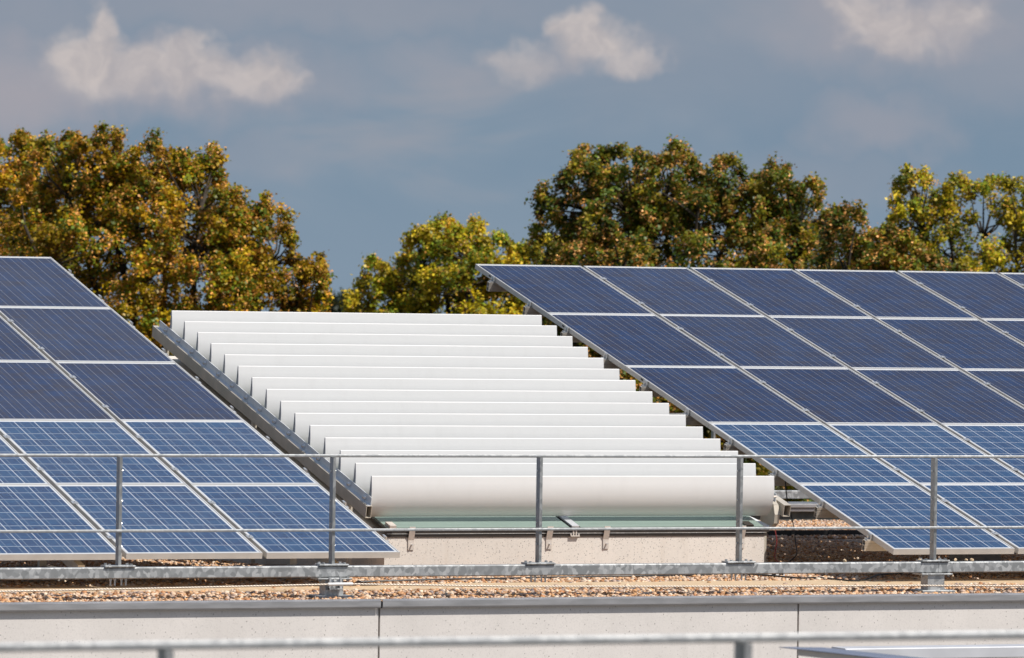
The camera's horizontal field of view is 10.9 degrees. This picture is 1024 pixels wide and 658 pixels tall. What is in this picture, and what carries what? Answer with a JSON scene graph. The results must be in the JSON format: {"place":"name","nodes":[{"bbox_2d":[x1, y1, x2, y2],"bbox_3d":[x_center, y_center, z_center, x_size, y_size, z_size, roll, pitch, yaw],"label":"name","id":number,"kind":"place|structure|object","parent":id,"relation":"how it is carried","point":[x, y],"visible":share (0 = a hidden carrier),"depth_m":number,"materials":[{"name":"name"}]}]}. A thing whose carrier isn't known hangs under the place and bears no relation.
{"place":"outdoors","nodes":[
{"label":"outdoors","id":0,"kind":"place"},
{"bbox_2d":[0,0,1023,319],"label":"sky","id":1,"kind":"structure","parent":0,"point":[370,119],"materials":[{"name":"blue"}]},
{"bbox_2d":[774,530,777,561],"bbox_3d":[1.975,1.630,40.026,0.034,0.254,0.080,0,1,-37],"label":"red cable","id":2,"kind":"object","parent":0,"point":[775,546],"visible":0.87,"depth_m":40.04,"materials":[{"name":"plastic"}]},
{"bbox_3d":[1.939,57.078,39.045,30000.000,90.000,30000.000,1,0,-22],"label":"ground","id":3,"kind":"structure","parent":0,"visible":0},
{"bbox_2d":[0,127,81,273],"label":"maple tree","id":4,"kind":"object","parent":3,"relation":"on","point":[22,140],"visible":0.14,"depth_m":97.31,"materials":[{"name":"green plant"}]},
{"bbox_2d":[0,120,337,355],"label":"maple tree","id":5,"kind":"object","parent":3,"relation":"on","point":[114,197],"visible":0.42,"depth_m":91.24,"materials":[{"name":"green plant"}]},
{"bbox_2d":[320,286,365,312],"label":"maple tree","id":6,"kind":"object","parent":3,"relation":"on","point":[335,307],"visible":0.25,"depth_m":897.26,"materials":[{"name":"green plant"}]},
{"bbox_2d":[339,209,559,324],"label":"maple tree","id":7,"kind":"object","parent":3,"relation":"on","point":[422,290],"visible":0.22,"depth_m":103.46,"materials":[{"name":"green plant"}]},
{"bbox_2d":[0,502,1023,657],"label":"flat roof building","id":8,"kind":"structure","parent":3,"relation":"on","point":[88,621],"depth_m":35.97,"materials":[{"name":"concrete"}]},
{"bbox_2d":[65,538,1021,600],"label":"gravel roof","id":9,"kind":"structure","parent":8,"relation":"on","point":[859,540],"depth_m":48.13,"materials":[{"name":"brown gravel"}]},
{"bbox_2d":[3,269,389,581],"bbox_3d":[-4.154,0.681,40.164,4.104,2.307,7.759,1,0,-22],"label":"mounting frame","id":10,"kind":"object","parent":9,"relation":"on","point":[79,563],"visible":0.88,"depth_m":37.82,"materials":[{"name":"metal"}]},
{"bbox_2d":[0,435,49,483],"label":"solar panel","id":11,"kind":"object","parent":10,"relation":"attached to","point":[17,470],"visible":0.9,"depth_m":38.18,"materials":[{"name":"blue glass"}]},
{"bbox_2d":[0,316,49,360],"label":"solar panel","id":12,"kind":"object","parent":10,"relation":"attached to","point":[15,345],"visible":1,"depth_m":41.60,"materials":[{"name":"blue glass"}]},
{"bbox_2d":[0,256,110,307],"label":"solar panel","id":13,"kind":"object","parent":10,"relation":"attached to","point":[38,282],"visible":1,"depth_m":43.66,"materials":[{"name":"glass"},{"name":"silicon"},{"name":"aluminium"}]},
{"bbox_2d":[0,361,114,419],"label":"solar panel","id":14,"kind":"object","parent":10,"relation":"attached to","point":[39,390],"visible":1,"depth_m":40.27,"materials":[{"name":"glass"},{"name":"silicon"},{"name":"aluminium"}]},
{"bbox_2d":[0,484,121,559],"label":"solar panel","id":15,"kind":"object","parent":10,"relation":"attached to","point":[36,507],"visible":0.84,"depth_m":36.83,"materials":[{"name":"blue glass"}]},
{"bbox_2d":[0,306,174,363],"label":"solar panel","id":16,"kind":"object","parent":10,"relation":"attached to","point":[74,334],"visible":1,"depth_m":42.22,"materials":[{"name":"glass"},{"name":"silicon"},{"name":"aluminium"}]},
{"bbox_2d":[0,420,185,487],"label":"solar panel","id":17,"kind":"object","parent":10,"relation":"attached to","point":[71,436],"visible":0.86,"depth_m":38.86,"materials":[{"name":"glass"},{"name":"silicon"},{"name":"aluminium"}]},
{"bbox_2d":[55,361,244,422],"bbox_3d":[-2.762,0.488,40.746,0.980,0.042,1.671,1,15,-22],"label":"solar panel","id":18,"kind":"object","parent":10,"relation":"attached to","point":[148,390],"visible":1,"depth_m":40.73,"materials":[{"name":"glass"},{"name":"silicon"},{"name":"aluminium"}]},
{"bbox_2d":[55,484,262,558],"bbox_3d":[-2.471,1.336,37.361,0.980,0.042,1.671,1,15,-22],"label":"solar panel","id":19,"kind":"object","parent":10,"relation":"attached to","point":[165,506],"visible":0.93,"depth_m":37.31,"materials":[{"name":"glass"},{"name":"silicon"},{"name":"aluminium"}]},
{"bbox_2d":[120,420,318,486],"bbox_3d":[-2.149,0.916,39.246,0.980,0.042,1.671,1,15,-22],"label":"solar panel","id":20,"kind":"object","parent":10,"relation":"attached to","point":[197,437],"visible":0.94,"depth_m":39.24,"materials":[{"name":"silicon solar cells"},{"name":"glass"},{"name":"aluminium"}]},
{"bbox_2d":[191,484,399,558],"bbox_3d":[-1.536,1.348,37.747,0.980,0.044,1.671,1,15,-22],"label":"solar panel","id":21,"kind":"object","parent":10,"relation":"attached to","point":[271,506],"visible":0.93,"depth_m":37.70,"materials":[{"name":"silicon solar cells"},{"name":"glass"},{"name":"aluminium"}]},
{"bbox_2d":[169,356,768,565],"bbox_3d":[-0.442,1.075,41.408,3.046,1.787,5.025,1,0,-22],"label":"skylight","id":22,"kind":"object","parent":9,"relation":"on","point":[558,547],"visible":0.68,"depth_m":39.17,"materials":[{"name":"beige glass"}]},
{"bbox_2d":[152,311,790,564],"bbox_3d":[-0.409,0.878,41.394,3.368,1.964,4.900,1,0,-22],"label":"louvre shade","id":23,"kind":"object","parent":9,"relation":"on","point":[340,383],"visible":0.96,"depth_m":40.72,"materials":[{"name":"white metal"}]},
{"bbox_2d":[0,454,1023,598],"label":"safety railing","id":24,"kind":"object","parent":9,"relation":"on","point":[932,570],"visible":1,"depth_m":36.42,"materials":[{"name":"metal"}]},
{"bbox_2d":[328,577,352,589],"bbox_3d":[-1.162,1.704,35.825,0.175,0.083,0.106,1,0,-22],"label":"rope holder","id":25,"kind":"object","parent":24,"relation":"attached to","point":[339,583],"visible":1,"depth_m":35.81,"materials":[{"name":"metal"}]},
{"bbox_2d":[0,583,1023,591],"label":"wire rope","id":26,"kind":"object","parent":25,"relation":"attached to","point":[507,586],"visible":1,"depth_m":36.26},
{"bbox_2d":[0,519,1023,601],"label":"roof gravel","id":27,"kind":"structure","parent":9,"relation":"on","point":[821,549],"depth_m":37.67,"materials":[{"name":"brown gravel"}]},
{"bbox_2d":[0,578,1023,593],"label":"sand strip","id":28,"kind":"object","parent":9,"relation":"on","point":[800,582],"visible":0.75,"depth_m":37.81,"materials":[{"name":"beige gravel"}]},
{"bbox_2d":[357,573,902,582],"bbox_3d":[1.185,1.791,38.504,4.895,0.025,0.949,1,0,-28],"label":"black cable","id":29,"kind":"object","parent":9,"relation":"on","point":[614,576],"visible":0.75,"depth_m":38.60,"materials":[{"name":"plastic"}]},
{"bbox_2d":[486,276,1023,560],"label":"mounting frame","id":30,"kind":"object","parent":9,"relation":"on","point":[821,511],"visible":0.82,"depth_m":42.12,"materials":[{"name":"metal"}]},
{"bbox_2d":[475,264,654,317],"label":"solar panel","id":31,"kind":"object","parent":30,"relation":"attached to","point":[545,289],"visible":1,"depth_m":45.55,"materials":[{"name":"silicon solar cells"},{"name":"glass"},{"name":"aluminium"}]},
{"bbox_2d":[547,313,734,370],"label":"solar panel","id":32,"kind":"object","parent":30,"relation":"attached to","point":[622,340],"visible":1,"depth_m":44.05,"materials":[{"name":"silicon solar cells"},{"name":"glass"},{"name":"aluminium"}]},
{"bbox_2d":[583,266,763,315],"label":"solar panel","id":33,"kind":"object","parent":30,"relation":"attached to","point":[657,291],"visible":1,"depth_m":45.95,"materials":[{"name":"glass"},{"name":"silicon solar cells"},{"name":"aluminium"}]},
{"bbox_2d":[625,366,821,427],"bbox_3d":[1.668,0.536,42.571,0.981,0.042,1.671,1,15,-22],"label":"solar panel","id":34,"kind":"object","parent":30,"relation":"attached to","point":[706,396],"visible":1,"depth_m":42.54,"materials":[{"name":"blue glass"}]},
{"bbox_2d":[659,314,847,367],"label":"solar panel","id":35,"kind":"object","parent":30,"relation":"attached to","point":[738,341],"visible":1,"depth_m":44.44,"materials":[{"name":"glass"},{"name":"silicon solar cells"},{"name":"aluminium"}]},
{"bbox_2d":[690,267,870,316],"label":"solar panel","id":36,"kind":"object","parent":30,"relation":"attached to","point":[776,292],"visible":1,"depth_m":46.33,"materials":[{"name":"glass"},{"name":"silicon solar cells"},{"name":"aluminium"}]},
{"bbox_2d":[708,423,914,488],"bbox_3d":[2.282,0.967,41.072,0.980,0.042,1.671,1,15,-22],"label":"solar panel","id":37,"kind":"object","parent":30,"relation":"attached to","point":[786,439],"visible":0.94,"depth_m":41.06,"materials":[{"name":"glass"},{"name":"silicon solar cells"},{"name":"aluminium"}]},
{"bbox_2d":[785,481,796,561],"bbox_3d":[2.097,1.440,40.217,0.073,0.595,0.377,1,0,-4],"label":"hanging cable","id":38,"kind":"object","parent":37,"relation":"hanging from","point":[792,522],"visible":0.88,"depth_m":40.25,"materials":[{"name":"black plastic"}]},
{"bbox_2d":[739,367,937,424],"bbox_3d":[2.603,0.548,42.958,0.980,0.042,1.671,1,15,-22],"label":"solar panel","id":39,"kind":"object","parent":30,"relation":"attached to","point":[825,396],"visible":1,"depth_m":42.93,"materials":[{"name":"glass"},{"name":"silicon solar cells"},{"name":"aluminium"}]},
{"bbox_2d":[768,316,957,369],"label":"solar panel","id":40,"kind":"object","parent":30,"relation":"attached to","point":[859,342],"visible":1,"depth_m":44.82,"materials":[{"name":"glass"},{"name":"silicon solar cells"},{"name":"aluminium"}]},
{"bbox_2d":[794,269,977,318],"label":"solar panel","id":41,"kind":"object","parent":30,"relation":"attached to","point":[874,294],"visible":1,"depth_m":46.70,"materials":[{"name":"glass"},{"name":"silicon solar cells"},{"name":"aluminium"}]},
{"bbox_2d":[797,484,1014,554],"bbox_3d":[2.894,1.397,39.572,0.980,0.043,1.671,1,15,-22],"label":"solar panel","id":42,"kind":"object","parent":30,"relation":"attached to","point":[869,505],"visible":1,"depth_m":39.52,"materials":[{"name":"glass"},{"name":"silicon solar cells"},{"name":"aluminium"}]},
{"bbox_2d":[826,424,1023,485],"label":"solar panel","id":43,"kind":"object","parent":30,"relation":"attached to","point":[904,439],"visible":0.91,"depth_m":41.47,"materials":[{"name":"glass"},{"name":"silicon"},{"name":"aluminium"}]},
{"bbox_2d":[852,368,1023,425],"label":"solar panel","id":44,"kind":"object","parent":30,"relation":"attached to","point":[940,397],"visible":1,"depth_m":43.35,"materials":[{"name":"glass"},{"name":"silicon"},{"name":"aluminium"}]},
{"bbox_2d":[876,318,1023,370],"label":"solar panel","id":45,"kind":"object","parent":30,"relation":"attached to","point":[961,344],"visible":1,"depth_m":45.28,"materials":[{"name":"glass"},{"name":"silicon"},{"name":"aluminium"}]},
{"bbox_2d":[898,271,1023,319],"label":"solar panel","id":46,"kind":"object","parent":30,"relation":"attached to","point":[986,295],"visible":1,"depth_m":47.22,"materials":[{"name":"glass"},{"name":"silicon"},{"name":"aluminium"}]},
{"bbox_2d":[919,484,1023,553],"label":"solar panel","id":47,"kind":"object","parent":30,"relation":"attached to","point":[991,504],"visible":1,"depth_m":40.14,"materials":[{"name":"glass"},{"name":"silicon"},{"name":"aluminium"}]},
{"bbox_2d":[942,424,1023,476],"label":"solar panel","id":48,"kind":"object","parent":30,"relation":"attached to","point":[997,439],"visible":0.89,"depth_m":42.13,"materials":[{"name":"glass"},{"name":"silicon"},{"name":"aluminium"}]},
{"bbox_2d":[962,369,1023,407],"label":"solar panel","id":49,"kind":"object","parent":30,"relation":"attached to","point":[1008,383],"visible":1,"depth_m":44.05,"materials":[{"name":"blue glass"}]},
{"bbox_2d":[981,319,1023,344],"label":"solar panel","id":50,"kind":"object","parent":30,"relation":"attached to","point":[1014,328],"visible":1,"depth_m":46.01,"materials":[{"name":"blue glass"}]},
{"bbox_2d":[999,273,1023,287],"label":"solar panel","id":51,"kind":"object","parent":30,"relation":"attached to","point":[1017,278],"visible":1,"depth_m":47.95,"materials":[{"name":"blue glass"}]},
{"bbox_2d":[767,530,863,536],"bbox_3d":[2.838,1.861,48.878,7.000,0.055,0.161,1,0,-22],"label":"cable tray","id":52,"kind":"object","parent":9,"relation":"on","point":[813,532],"visible":0.15,"depth_m":48.79,"materials":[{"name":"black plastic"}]},
{"bbox_2d":[669,413,808,498],"bbox_3d":[-1.701,1.250,52.035,30.000,0.898,0.080,1,0,-22],"label":"mounting frame","id":53,"kind":"object","parent":8,"relation":"on","point":[794,494],"depth_m":53.84,"materials":[{"name":"metal"}]},
{"bbox_2d":[546,215,668,402],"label":"maple tree","id":54,"kind":"object","parent":3,"relation":"on","point":[607,236],"visible":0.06,"depth_m":85.75,"materials":[{"name":"green plant"}]},
{"bbox_2d":[524,133,856,501],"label":"maple tree","id":55,"kind":"object","parent":3,"relation":"on","point":[648,211],"visible":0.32,"depth_m":95.33,"materials":[{"name":"green plant"}]},
{"bbox_2d":[807,197,971,501],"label":"maple tree","id":56,"kind":"object","parent":3,"relation":"on","point":[892,255],"visible":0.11,"depth_m":89.70,"materials":[{"name":"green plant"}]},
{"bbox_2d":[870,163,1023,273],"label":"maple tree","id":57,"kind":"object","parent":3,"relation":"on","point":[990,257],"visible":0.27,"depth_m":99.49,"materials":[{"name":"green plant"}]},
{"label":"lower roof","id":58,"kind":"structure","parent":0,"visible":0},
{"bbox_2d":[779,647,919,657],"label":"metal sheet","id":59,"kind":"object","parent":58,"relation":"on","point":[819,652],"visible":1,"depth_m":22.97,"materials":[{"name":"grey metal"}]},
{"bbox_2d":[832,644,1023,657],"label":"roof duct","id":60,"kind":"object","parent":58,"relation":"on","point":[977,651],"visible":0.78,"depth_m":33.23,"materials":[{"name":"white metal"}]},
{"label":"near roof","id":61,"kind":"structure","parent":0,"visible":0},
{"bbox_2d":[0,630,1023,657],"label":"railing","id":62,"kind":"object","parent":61,"relation":"on","point":[743,643],"visible":1,"depth_m":13.03,"materials":[{"name":"grey metal"}]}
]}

